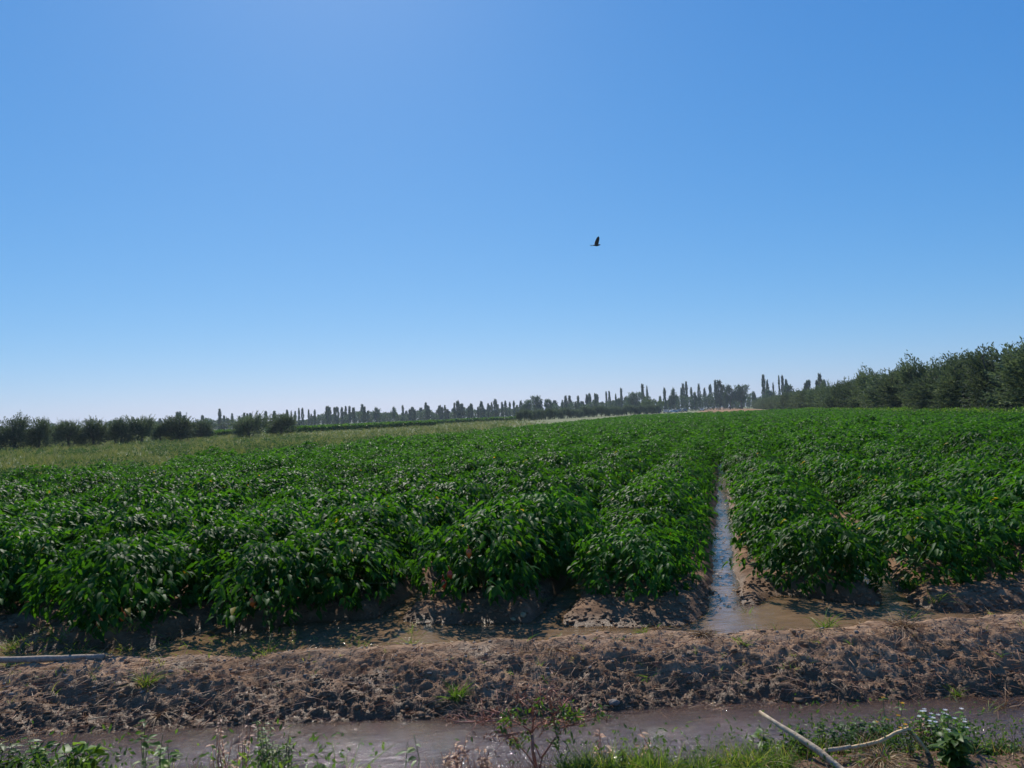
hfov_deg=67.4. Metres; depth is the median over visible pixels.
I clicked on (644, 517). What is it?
pepper plant
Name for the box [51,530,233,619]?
pepper plant
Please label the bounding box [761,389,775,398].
round tree
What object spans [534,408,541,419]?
orchard tree
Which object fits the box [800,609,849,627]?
grass tuft
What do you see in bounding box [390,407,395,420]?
round tree
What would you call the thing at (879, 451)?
pepper plant
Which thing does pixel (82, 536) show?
pepper plant
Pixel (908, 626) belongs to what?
dead root clump
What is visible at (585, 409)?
orchard tree
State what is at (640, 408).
orchard tree
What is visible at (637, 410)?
orchard tree
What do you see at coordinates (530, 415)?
orchard tree
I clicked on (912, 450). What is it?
pepper plant
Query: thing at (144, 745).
leafy weed
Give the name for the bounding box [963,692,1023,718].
dead root clump
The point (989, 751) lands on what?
leafy weed
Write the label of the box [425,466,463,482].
pepper plant
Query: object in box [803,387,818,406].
olive tree
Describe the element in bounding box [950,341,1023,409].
olive tree
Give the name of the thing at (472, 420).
vine row
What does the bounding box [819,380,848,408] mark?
olive tree
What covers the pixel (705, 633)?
dry grass clump
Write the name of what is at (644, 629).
grass tuft
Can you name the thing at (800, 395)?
olive tree
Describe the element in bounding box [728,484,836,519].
pepper plant
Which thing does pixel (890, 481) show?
pepper plant
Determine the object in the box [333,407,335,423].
poplar tree
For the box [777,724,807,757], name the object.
leafy weed
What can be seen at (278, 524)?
pepper plant
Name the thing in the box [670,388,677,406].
round tree
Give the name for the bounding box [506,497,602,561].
pepper plant
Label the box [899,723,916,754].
leafy weed
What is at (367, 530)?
pepper plant
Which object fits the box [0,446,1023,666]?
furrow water
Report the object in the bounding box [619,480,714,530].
pepper plant
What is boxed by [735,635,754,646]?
grass tuft
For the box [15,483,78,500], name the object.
pepper plant
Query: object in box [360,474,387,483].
pepper plant
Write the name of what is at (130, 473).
pepper plant
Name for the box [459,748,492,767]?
dead weed
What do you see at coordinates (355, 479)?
pepper plant
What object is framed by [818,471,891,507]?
pepper plant
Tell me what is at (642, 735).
dead weed
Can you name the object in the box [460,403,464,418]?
poplar tree
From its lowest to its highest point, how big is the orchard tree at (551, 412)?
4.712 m
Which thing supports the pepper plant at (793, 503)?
on the ground at (946, 649)
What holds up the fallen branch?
on the ground at (946, 649)
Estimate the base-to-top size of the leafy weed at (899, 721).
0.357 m
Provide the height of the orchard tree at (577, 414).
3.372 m
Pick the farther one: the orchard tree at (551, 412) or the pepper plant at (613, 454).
the orchard tree at (551, 412)
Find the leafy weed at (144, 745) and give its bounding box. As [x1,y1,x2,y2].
[132,717,167,767]
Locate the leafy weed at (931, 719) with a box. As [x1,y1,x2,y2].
[914,708,948,750]
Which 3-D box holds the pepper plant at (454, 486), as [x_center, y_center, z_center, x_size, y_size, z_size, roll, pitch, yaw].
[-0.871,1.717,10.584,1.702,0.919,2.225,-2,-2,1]
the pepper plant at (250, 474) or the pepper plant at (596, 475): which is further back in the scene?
the pepper plant at (250, 474)
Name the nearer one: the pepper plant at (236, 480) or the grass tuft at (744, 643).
the grass tuft at (744, 643)
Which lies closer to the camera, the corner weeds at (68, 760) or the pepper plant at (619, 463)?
the corner weeds at (68, 760)
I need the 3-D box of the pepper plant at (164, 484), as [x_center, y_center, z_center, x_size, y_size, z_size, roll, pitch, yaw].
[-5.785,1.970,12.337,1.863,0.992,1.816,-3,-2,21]
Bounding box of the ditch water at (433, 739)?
[0,694,1023,767]
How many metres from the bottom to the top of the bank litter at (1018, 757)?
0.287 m
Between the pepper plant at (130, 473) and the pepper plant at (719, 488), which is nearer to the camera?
the pepper plant at (719, 488)
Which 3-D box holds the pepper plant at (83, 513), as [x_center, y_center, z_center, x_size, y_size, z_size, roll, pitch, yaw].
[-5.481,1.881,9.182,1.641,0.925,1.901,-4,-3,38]
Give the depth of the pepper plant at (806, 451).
16.03 m
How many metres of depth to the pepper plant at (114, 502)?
10.36 m
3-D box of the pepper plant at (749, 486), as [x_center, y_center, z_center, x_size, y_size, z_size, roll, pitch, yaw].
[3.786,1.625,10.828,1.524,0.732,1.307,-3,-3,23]
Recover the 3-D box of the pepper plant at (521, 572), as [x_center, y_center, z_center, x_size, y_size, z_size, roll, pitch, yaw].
[-0.363,1.581,6.752,1.395,0.881,1.624,-3,-2,6]
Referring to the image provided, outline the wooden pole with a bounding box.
[0,654,104,662]
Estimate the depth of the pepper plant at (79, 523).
9.59 m
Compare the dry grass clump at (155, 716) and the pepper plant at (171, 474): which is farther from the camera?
the pepper plant at (171, 474)
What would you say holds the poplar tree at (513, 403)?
on the ground at (946, 649)
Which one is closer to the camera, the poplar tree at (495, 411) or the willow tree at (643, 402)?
the willow tree at (643, 402)
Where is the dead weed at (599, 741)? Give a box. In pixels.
[593,728,614,767]
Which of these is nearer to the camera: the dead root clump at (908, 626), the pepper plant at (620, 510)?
the dead root clump at (908, 626)
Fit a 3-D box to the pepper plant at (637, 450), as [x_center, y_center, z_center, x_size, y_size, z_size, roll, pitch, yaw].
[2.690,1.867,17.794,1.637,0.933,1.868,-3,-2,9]
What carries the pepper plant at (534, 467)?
on the ground at (946, 649)
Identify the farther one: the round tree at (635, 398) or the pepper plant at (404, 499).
the round tree at (635, 398)
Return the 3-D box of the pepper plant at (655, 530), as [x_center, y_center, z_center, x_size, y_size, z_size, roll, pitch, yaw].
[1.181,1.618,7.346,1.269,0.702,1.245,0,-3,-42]
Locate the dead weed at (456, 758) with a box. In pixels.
[440,734,469,767]
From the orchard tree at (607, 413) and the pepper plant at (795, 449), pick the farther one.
the orchard tree at (607, 413)
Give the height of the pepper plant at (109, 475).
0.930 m
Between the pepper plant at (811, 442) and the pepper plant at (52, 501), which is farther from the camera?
the pepper plant at (811, 442)
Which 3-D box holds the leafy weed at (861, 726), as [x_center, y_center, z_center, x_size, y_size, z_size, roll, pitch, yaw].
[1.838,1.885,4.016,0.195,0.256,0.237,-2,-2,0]
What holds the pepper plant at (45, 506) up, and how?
on the ground at (946, 649)
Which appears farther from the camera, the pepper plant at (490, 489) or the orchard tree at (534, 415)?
the orchard tree at (534, 415)
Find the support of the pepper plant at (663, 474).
on the ground at (946, 649)
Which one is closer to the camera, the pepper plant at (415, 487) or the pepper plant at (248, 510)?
the pepper plant at (248, 510)
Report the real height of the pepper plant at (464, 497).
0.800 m
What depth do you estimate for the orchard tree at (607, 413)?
273.24 m
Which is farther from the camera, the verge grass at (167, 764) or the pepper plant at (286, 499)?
the pepper plant at (286, 499)
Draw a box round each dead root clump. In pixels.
[852,612,956,661]
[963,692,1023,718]
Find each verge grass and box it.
[13,753,315,767]
[555,728,799,767]
[779,729,1023,759]
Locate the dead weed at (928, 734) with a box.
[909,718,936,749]
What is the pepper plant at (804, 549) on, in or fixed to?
on the ground at (946, 649)
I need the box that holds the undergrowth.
[1,392,760,436]
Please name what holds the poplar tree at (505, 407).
on the ground at (946, 649)
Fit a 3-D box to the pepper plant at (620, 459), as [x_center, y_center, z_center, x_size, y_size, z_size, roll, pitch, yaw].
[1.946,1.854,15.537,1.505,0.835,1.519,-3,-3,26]
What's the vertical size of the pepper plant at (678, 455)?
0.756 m
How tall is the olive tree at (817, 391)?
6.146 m
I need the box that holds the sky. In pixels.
[0,0,1023,428]
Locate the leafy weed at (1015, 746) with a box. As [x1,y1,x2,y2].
[985,740,1019,754]
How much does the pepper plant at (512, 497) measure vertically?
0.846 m
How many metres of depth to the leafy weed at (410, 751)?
4.03 m
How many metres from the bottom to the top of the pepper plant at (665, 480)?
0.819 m
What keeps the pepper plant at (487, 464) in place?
on the ground at (946, 649)
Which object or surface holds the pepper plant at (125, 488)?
on the ground at (946, 649)
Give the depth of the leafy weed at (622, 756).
3.97 m
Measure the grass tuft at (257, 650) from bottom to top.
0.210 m
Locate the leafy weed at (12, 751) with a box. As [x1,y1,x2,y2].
[0,738,33,767]
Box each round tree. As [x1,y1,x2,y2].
[215,423,229,428]
[372,407,380,422]
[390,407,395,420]
[522,399,532,409]
[530,395,543,411]
[544,399,553,408]
[625,391,643,406]
[666,395,672,408]
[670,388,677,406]
[691,392,698,410]
[722,383,735,408]
[732,384,749,408]
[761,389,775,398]
[781,383,797,394]
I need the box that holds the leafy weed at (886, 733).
[867,719,898,752]
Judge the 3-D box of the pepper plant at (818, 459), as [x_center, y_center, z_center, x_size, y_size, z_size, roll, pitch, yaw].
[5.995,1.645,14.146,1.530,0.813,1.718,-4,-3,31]
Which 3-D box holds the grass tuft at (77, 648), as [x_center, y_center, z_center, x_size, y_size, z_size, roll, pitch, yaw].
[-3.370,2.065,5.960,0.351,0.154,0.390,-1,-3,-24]
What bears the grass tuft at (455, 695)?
on the ground at (946, 649)
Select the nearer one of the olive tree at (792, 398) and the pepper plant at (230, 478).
the pepper plant at (230, 478)
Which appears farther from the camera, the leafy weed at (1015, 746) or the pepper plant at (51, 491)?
the pepper plant at (51, 491)
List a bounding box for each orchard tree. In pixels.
[515,409,524,420]
[521,409,529,420]
[525,409,532,420]
[529,410,536,419]
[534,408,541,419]
[538,408,545,419]
[543,409,549,419]
[546,406,555,418]
[554,409,558,418]
[556,407,563,418]
[559,408,566,418]
[564,407,571,417]
[569,409,575,417]
[572,409,579,417]
[575,409,584,417]
[581,406,588,416]
[587,406,592,416]
[590,407,596,416]
[593,405,600,415]
[598,405,605,415]
[602,405,610,415]
[607,405,615,415]
[611,406,618,415]
[616,406,622,415]
[620,406,626,414]
[623,405,630,414]
[628,404,635,413]
[633,406,639,414]
[638,404,642,413]
[641,405,647,413]
[645,403,652,413]
[648,404,656,413]
[654,404,660,413]
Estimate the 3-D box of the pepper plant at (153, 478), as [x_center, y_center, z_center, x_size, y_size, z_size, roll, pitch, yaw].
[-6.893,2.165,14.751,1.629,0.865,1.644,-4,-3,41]
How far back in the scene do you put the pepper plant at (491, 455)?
17.66 m
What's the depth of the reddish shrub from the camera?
3.95 m
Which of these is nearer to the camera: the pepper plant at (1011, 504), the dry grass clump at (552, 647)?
the dry grass clump at (552, 647)
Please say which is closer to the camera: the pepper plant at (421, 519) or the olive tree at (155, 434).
the pepper plant at (421, 519)
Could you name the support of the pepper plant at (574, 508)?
on the ground at (946, 649)
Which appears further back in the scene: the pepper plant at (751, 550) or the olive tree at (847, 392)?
the olive tree at (847, 392)
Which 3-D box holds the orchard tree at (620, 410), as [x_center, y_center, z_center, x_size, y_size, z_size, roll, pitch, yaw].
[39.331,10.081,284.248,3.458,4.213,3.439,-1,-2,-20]
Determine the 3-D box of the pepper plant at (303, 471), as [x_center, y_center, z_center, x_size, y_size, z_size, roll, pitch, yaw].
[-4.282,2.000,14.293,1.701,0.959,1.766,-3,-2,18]
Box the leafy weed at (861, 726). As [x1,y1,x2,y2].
[841,716,887,750]
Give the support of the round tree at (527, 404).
on the ground at (946, 649)
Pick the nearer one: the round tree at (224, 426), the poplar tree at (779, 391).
the round tree at (224, 426)
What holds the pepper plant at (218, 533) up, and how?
on the ground at (946, 649)
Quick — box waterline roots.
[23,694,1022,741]
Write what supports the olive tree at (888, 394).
on the ground at (946, 649)
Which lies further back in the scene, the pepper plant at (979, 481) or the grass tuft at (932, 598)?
the pepper plant at (979, 481)
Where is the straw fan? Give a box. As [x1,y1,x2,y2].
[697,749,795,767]
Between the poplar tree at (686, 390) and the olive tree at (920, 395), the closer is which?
the olive tree at (920, 395)
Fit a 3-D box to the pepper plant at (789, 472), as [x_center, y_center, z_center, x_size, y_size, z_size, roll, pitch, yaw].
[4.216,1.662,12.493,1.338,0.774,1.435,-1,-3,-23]
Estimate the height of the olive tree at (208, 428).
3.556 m
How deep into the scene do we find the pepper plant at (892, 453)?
15.20 m
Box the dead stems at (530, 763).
[409,746,555,767]
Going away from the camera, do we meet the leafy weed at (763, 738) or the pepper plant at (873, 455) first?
the leafy weed at (763, 738)
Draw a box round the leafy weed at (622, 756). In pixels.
[616,746,629,761]
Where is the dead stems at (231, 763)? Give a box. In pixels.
[187,752,290,767]
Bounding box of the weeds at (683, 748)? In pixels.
[471,713,838,767]
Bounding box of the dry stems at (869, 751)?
[565,717,1023,767]
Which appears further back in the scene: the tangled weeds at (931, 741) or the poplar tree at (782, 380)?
the poplar tree at (782, 380)
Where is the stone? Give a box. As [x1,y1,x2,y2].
[609,699,619,705]
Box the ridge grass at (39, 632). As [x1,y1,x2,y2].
[0,617,431,666]
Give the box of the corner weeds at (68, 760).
[0,721,177,767]
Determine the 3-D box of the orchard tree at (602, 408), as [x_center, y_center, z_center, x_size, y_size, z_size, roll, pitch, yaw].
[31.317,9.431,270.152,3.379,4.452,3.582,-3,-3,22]
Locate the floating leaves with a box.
[714,485,738,609]
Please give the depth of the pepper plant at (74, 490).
14.34 m
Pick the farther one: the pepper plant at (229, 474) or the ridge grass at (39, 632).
the pepper plant at (229, 474)
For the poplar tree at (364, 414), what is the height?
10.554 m
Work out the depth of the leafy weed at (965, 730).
3.96 m
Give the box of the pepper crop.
[0,407,1023,538]
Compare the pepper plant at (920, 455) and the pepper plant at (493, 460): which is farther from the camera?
the pepper plant at (493, 460)
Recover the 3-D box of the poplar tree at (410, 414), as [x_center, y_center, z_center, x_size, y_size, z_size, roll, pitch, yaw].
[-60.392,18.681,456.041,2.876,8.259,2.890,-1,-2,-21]
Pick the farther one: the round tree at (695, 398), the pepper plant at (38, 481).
the round tree at (695, 398)
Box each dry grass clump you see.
[131,702,179,730]
[525,638,576,664]
[645,624,677,632]
[684,626,725,647]
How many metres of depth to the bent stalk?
3.85 m
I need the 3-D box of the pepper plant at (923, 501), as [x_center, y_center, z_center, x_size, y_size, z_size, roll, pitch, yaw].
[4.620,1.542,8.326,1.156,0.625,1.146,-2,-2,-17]
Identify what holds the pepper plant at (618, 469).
on the ground at (946, 649)
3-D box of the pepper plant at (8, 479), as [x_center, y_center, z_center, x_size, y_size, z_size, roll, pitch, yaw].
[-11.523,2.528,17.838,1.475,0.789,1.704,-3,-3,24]
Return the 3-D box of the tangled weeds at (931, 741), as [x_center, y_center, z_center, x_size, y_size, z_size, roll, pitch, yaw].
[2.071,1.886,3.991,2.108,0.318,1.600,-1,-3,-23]
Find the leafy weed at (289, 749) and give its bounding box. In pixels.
[271,734,296,767]
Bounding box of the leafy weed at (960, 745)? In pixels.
[927,731,976,767]
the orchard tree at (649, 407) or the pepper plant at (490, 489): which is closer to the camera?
the pepper plant at (490, 489)
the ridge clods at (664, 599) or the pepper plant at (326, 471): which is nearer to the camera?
the ridge clods at (664, 599)
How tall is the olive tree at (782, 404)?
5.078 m
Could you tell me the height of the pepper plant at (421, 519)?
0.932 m
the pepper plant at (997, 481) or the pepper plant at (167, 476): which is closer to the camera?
the pepper plant at (997, 481)
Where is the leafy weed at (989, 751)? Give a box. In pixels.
[970,741,994,755]
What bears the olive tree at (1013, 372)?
on the ground at (946, 649)
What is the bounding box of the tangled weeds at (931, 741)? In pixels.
[698,689,1023,767]
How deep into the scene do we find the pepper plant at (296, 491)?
11.39 m
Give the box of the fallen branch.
[759,710,851,767]
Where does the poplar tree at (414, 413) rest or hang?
on the ground at (946, 649)
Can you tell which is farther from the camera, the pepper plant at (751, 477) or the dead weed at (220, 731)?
the pepper plant at (751, 477)
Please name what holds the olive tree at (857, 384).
on the ground at (946, 649)
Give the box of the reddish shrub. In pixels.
[442,669,611,767]
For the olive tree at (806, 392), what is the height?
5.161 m
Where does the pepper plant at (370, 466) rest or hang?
on the ground at (946, 649)
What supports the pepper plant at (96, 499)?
on the ground at (946, 649)
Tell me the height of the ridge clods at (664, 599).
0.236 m
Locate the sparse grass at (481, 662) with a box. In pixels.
[2,609,1023,702]
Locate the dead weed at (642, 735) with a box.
[631,730,654,761]
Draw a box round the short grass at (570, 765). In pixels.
[542,740,804,767]
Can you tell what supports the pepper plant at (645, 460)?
on the ground at (946, 649)
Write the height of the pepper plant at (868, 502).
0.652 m
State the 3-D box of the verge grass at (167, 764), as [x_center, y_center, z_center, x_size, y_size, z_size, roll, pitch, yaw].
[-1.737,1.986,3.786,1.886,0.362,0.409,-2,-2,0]
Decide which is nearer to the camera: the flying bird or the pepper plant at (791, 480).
the pepper plant at (791, 480)
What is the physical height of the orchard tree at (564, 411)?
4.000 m
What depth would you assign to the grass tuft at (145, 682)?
5.11 m
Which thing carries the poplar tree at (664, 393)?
on the ground at (946, 649)
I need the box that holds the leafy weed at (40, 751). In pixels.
[20,737,57,767]
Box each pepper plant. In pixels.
[0,477,27,484]
[0,481,65,502]
[0,490,51,504]
[0,497,41,507]
[0,504,23,519]
[0,509,93,561]
[0,511,68,565]
[0,518,104,603]
[0,523,107,603]
[0,536,80,613]
[1,497,80,525]
[3,495,89,516]
[6,483,68,502]
[6,502,143,534]
[14,471,103,489]
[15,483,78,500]
[16,530,211,642]
[41,474,118,492]
[44,480,107,495]
[47,504,214,595]
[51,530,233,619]
[55,495,105,510]
[57,466,109,485]
[59,492,100,503]
[60,511,102,527]
[65,515,192,573]
[74,489,130,509]
[77,481,172,505]
[79,468,122,485]
[79,485,120,497]
[87,505,144,536]
[92,480,117,488]
[95,486,196,533]
[112,472,144,480]
[114,473,151,482]
[122,475,169,482]
[124,494,242,533]
[126,489,183,506]
[128,469,166,481]
[128,516,293,605]
[131,476,211,494]
[137,469,191,484]
[158,503,248,544]
[159,469,205,490]
[160,488,276,523]
[164,468,215,477]
[167,519,282,595]
[173,480,253,500]
[176,470,270,502]
[186,533,365,633]
[188,471,248,483]
[195,507,330,585]
[196,466,226,473]
[199,494,268,524]
[204,471,249,479]
[214,480,275,502]
[222,507,301,565]
[224,491,347,547]
[229,464,269,475]
[230,523,407,611]
[231,472,300,499]
[232,499,275,511]
[239,469,269,478]
[240,499,332,538]
[243,467,317,497]
[256,516,423,603]
[263,483,323,502]
[264,465,307,473]
[265,473,349,502]
[267,466,327,484]
[271,497,309,506]
[279,506,435,586]
[291,469,329,478]
[291,479,340,495]
[293,488,382,521]
[300,494,446,569]
[305,490,382,506]
[308,469,341,479]
[310,460,370,478]
[315,485,394,505]
[323,480,355,492]
[324,478,418,523]
[329,468,374,479]
[344,460,384,475]
[344,474,380,487]
[359,467,454,490]
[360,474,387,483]
[364,459,396,475]
[365,457,398,475]
[370,474,449,501]
[370,484,477,552]
[378,464,419,475]
[378,471,432,481]
[396,476,434,501]
[398,474,492,522]
[399,498,459,549]
[403,511,551,613]
[406,460,448,470]
[407,457,442,469]
[415,486,483,540]
[415,496,609,590]
[423,465,467,480]
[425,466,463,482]
[427,459,488,476]
[431,513,570,592]
[432,479,502,513]
[447,466,516,502]
[447,470,512,491]
[450,460,499,472]
[458,491,577,552]
[463,451,513,463]
[463,456,505,465]
[468,483,609,579]
[469,452,519,463]
[475,476,532,496]
[478,472,587,506]
[479,472,522,482]
[482,456,565,484]
[485,466,539,485]
[505,459,555,477]
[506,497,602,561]
[512,474,616,524]
[529,450,590,468]
[534,451,582,467]
[535,455,584,468]
[538,463,620,487]
[543,467,624,507]
[552,527,705,601]
[563,464,632,488]
[567,475,625,511]
[568,463,638,487]
[570,518,715,589]
[579,459,645,492]
[580,455,646,479]
[583,458,637,481]
[586,448,650,470]
[588,481,718,541]
[589,502,685,557]
[591,505,717,563]
[592,527,682,577]
[600,445,658,463]
[605,458,646,475]
[605,475,715,518]
[613,453,660,473]
[613,504,718,550]
[616,465,639,485]
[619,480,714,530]
[619,486,709,525]
[625,451,664,467]
[627,471,709,512]
[636,473,712,507]
[646,459,718,485]
[646,460,711,482]
[646,463,707,492]
[647,465,716,502]
[648,467,722,502]
[654,450,709,464]
[654,457,718,481]
[667,457,715,480]
[668,455,712,471]
[716,457,797,482]
[719,450,775,474]
[719,456,798,490]
[721,447,784,467]
[722,451,776,471]
[722,514,892,596]
[723,458,809,492]
[725,473,836,510]
[725,494,855,558]
[727,462,815,491]
[727,481,845,535]
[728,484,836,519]
[728,494,832,534]
[730,470,806,493]
[731,474,825,507]
[734,461,801,486]
[734,502,827,547]
[748,527,841,564]
[754,474,816,491]
[757,514,902,576]
[775,437,845,458]
[778,441,826,465]
[783,445,837,472]
[790,450,840,473]
[791,454,896,501]
[794,450,862,485]
[801,451,855,486]
[803,451,881,488]
[810,441,876,459]
[818,458,921,501]
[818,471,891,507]
[821,504,1019,592]
[823,473,893,509]
[838,488,906,527]
[840,489,948,534]
[844,477,1007,546]
[850,440,894,454]
[853,474,944,522]
[855,444,897,458]
[860,443,903,452]
[869,444,929,459]
[871,450,905,461]
[879,451,909,469]
[881,450,937,473]
[882,502,990,560]
[884,444,945,457]
[889,449,962,474]
[891,455,953,480]
[891,498,1010,550]
[892,456,963,478]
[905,460,974,480]
[909,452,1023,480]
[913,459,1012,492]
[915,466,1022,498]
[921,438,965,455]
[925,500,1023,575]
[927,459,1022,485]
[932,463,1022,505]
[938,428,1019,454]
[942,441,1005,458]
[947,472,1023,530]
[948,440,1009,455]
[954,469,1023,528]
[964,441,1023,461]
[973,441,1023,453]
[978,468,1023,528]
[984,484,1023,541]
[985,448,1023,467]
[1009,459,1023,472]
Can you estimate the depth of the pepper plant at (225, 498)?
9.88 m
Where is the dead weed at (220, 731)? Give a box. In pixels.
[206,716,227,767]
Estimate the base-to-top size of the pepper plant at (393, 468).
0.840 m
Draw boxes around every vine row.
[174,429,243,436]
[263,416,517,429]
[264,420,436,433]
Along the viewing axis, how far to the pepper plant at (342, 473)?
15.50 m
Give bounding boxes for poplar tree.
[217,409,221,424]
[301,408,304,424]
[324,405,329,423]
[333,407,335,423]
[334,406,339,423]
[340,407,343,422]
[347,406,350,422]
[351,407,355,422]
[362,406,366,421]
[408,409,411,420]
[412,409,416,420]
[426,405,430,419]
[437,405,441,417]
[453,402,455,418]
[455,401,459,418]
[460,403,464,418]
[469,403,473,418]
[479,401,483,417]
[493,399,497,416]
[501,402,503,416]
[504,400,506,416]
[512,400,515,415]
[564,396,567,407]
[576,395,579,408]
[593,393,596,406]
[620,387,622,406]
[641,384,644,405]
[663,388,666,409]
[681,383,684,407]
[685,381,687,410]
[697,383,700,407]
[708,384,712,409]
[713,379,717,409]
[716,379,723,409]
[761,374,766,396]
[778,375,780,394]
[781,375,784,391]
[817,373,821,386]
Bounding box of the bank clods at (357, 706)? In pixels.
[4,613,1023,727]
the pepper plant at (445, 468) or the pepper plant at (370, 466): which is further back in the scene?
the pepper plant at (370, 466)
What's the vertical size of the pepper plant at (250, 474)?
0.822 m
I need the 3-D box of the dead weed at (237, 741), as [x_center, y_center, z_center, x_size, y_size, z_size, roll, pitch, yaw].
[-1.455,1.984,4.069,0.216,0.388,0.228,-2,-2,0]
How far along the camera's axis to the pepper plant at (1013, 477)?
8.54 m
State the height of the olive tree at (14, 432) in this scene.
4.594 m
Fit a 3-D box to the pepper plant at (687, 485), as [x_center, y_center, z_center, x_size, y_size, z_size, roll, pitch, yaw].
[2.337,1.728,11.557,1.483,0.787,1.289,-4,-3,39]
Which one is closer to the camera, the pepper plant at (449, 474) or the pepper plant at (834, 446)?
the pepper plant at (449, 474)
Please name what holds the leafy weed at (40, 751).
on the ground at (946, 649)
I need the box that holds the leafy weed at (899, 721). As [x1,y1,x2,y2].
[876,696,908,752]
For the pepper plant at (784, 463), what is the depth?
14.29 m
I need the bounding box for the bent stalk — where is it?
[851,727,929,751]
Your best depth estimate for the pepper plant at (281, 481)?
12.78 m
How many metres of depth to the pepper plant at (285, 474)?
13.29 m
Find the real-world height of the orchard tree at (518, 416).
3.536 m
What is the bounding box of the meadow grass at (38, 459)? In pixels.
[0,419,550,477]
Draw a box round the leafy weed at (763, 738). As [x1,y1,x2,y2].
[751,728,781,757]
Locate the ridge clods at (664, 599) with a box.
[0,566,1023,652]
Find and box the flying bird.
[593,236,599,245]
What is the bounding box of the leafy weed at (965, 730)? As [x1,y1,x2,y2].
[927,707,972,751]
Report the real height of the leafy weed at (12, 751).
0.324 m
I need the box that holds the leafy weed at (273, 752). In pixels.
[251,719,282,767]
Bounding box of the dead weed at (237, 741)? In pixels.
[213,713,255,767]
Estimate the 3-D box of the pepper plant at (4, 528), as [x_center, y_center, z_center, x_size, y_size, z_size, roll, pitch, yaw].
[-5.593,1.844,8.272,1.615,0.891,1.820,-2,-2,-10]
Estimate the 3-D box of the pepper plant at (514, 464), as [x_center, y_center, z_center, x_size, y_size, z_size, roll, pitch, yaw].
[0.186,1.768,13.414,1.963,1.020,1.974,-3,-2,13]
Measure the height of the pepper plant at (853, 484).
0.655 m
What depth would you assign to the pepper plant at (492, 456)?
17.13 m
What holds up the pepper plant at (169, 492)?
on the ground at (946, 649)
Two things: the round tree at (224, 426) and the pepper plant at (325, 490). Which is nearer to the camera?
the pepper plant at (325, 490)
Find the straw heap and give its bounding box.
[833,734,929,767]
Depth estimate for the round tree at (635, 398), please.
437.81 m
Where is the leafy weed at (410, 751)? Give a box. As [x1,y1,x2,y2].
[395,736,420,767]
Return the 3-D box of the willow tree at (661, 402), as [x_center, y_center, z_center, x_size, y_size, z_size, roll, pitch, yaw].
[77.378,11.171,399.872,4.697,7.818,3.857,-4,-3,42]
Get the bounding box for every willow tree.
[640,396,653,405]
[657,398,664,409]
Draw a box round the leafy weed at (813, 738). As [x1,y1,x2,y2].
[795,725,826,757]
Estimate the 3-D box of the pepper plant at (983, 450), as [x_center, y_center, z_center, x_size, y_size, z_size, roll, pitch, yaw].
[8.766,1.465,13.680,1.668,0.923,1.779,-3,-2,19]
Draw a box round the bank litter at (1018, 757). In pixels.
[519,745,1023,767]
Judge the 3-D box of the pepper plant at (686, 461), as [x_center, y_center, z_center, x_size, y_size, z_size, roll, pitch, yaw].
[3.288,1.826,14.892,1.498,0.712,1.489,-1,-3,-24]
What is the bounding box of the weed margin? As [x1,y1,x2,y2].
[806,406,1023,412]
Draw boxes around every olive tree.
[0,412,33,450]
[24,417,54,448]
[44,424,63,444]
[50,417,88,447]
[78,416,110,446]
[105,415,132,444]
[122,414,157,443]
[149,424,169,441]
[157,413,198,441]
[188,420,206,437]
[191,417,215,438]
[226,410,274,437]
[265,413,298,435]
[768,395,777,409]
[774,395,780,407]
[775,395,789,408]
[779,392,792,403]
[782,393,793,408]
[786,390,794,408]
[788,389,802,407]
[789,391,799,407]
[792,391,803,408]
[795,387,808,408]
[796,388,812,406]
[802,387,820,406]
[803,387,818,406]
[809,385,823,407]
[811,380,830,407]
[815,379,835,406]
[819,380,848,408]
[828,377,854,407]
[835,374,867,406]
[844,362,889,407]
[844,372,879,407]
[857,365,911,408]
[871,366,927,407]
[883,350,940,407]
[902,348,964,411]
[920,346,987,410]
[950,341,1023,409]
[977,336,1023,410]
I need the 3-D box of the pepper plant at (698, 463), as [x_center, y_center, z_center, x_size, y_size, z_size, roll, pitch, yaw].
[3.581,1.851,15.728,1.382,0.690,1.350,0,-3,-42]
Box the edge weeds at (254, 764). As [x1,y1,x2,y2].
[165,719,458,767]
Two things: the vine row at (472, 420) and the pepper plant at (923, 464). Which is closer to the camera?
the pepper plant at (923, 464)
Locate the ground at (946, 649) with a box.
[0,405,1023,767]
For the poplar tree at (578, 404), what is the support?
on the ground at (946, 649)
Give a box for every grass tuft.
[0,637,24,649]
[60,637,95,654]
[118,663,172,688]
[234,631,286,656]
[313,741,391,767]
[430,671,477,701]
[631,624,649,632]
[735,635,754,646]
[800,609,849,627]
[891,571,933,589]
[896,608,933,618]
[917,590,964,604]
[942,684,967,699]
[978,699,1002,712]
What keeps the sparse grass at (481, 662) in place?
on the ground at (946, 649)
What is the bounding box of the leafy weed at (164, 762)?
[154,743,182,767]
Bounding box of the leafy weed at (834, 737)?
[815,721,856,754]
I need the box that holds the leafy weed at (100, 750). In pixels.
[52,741,108,767]

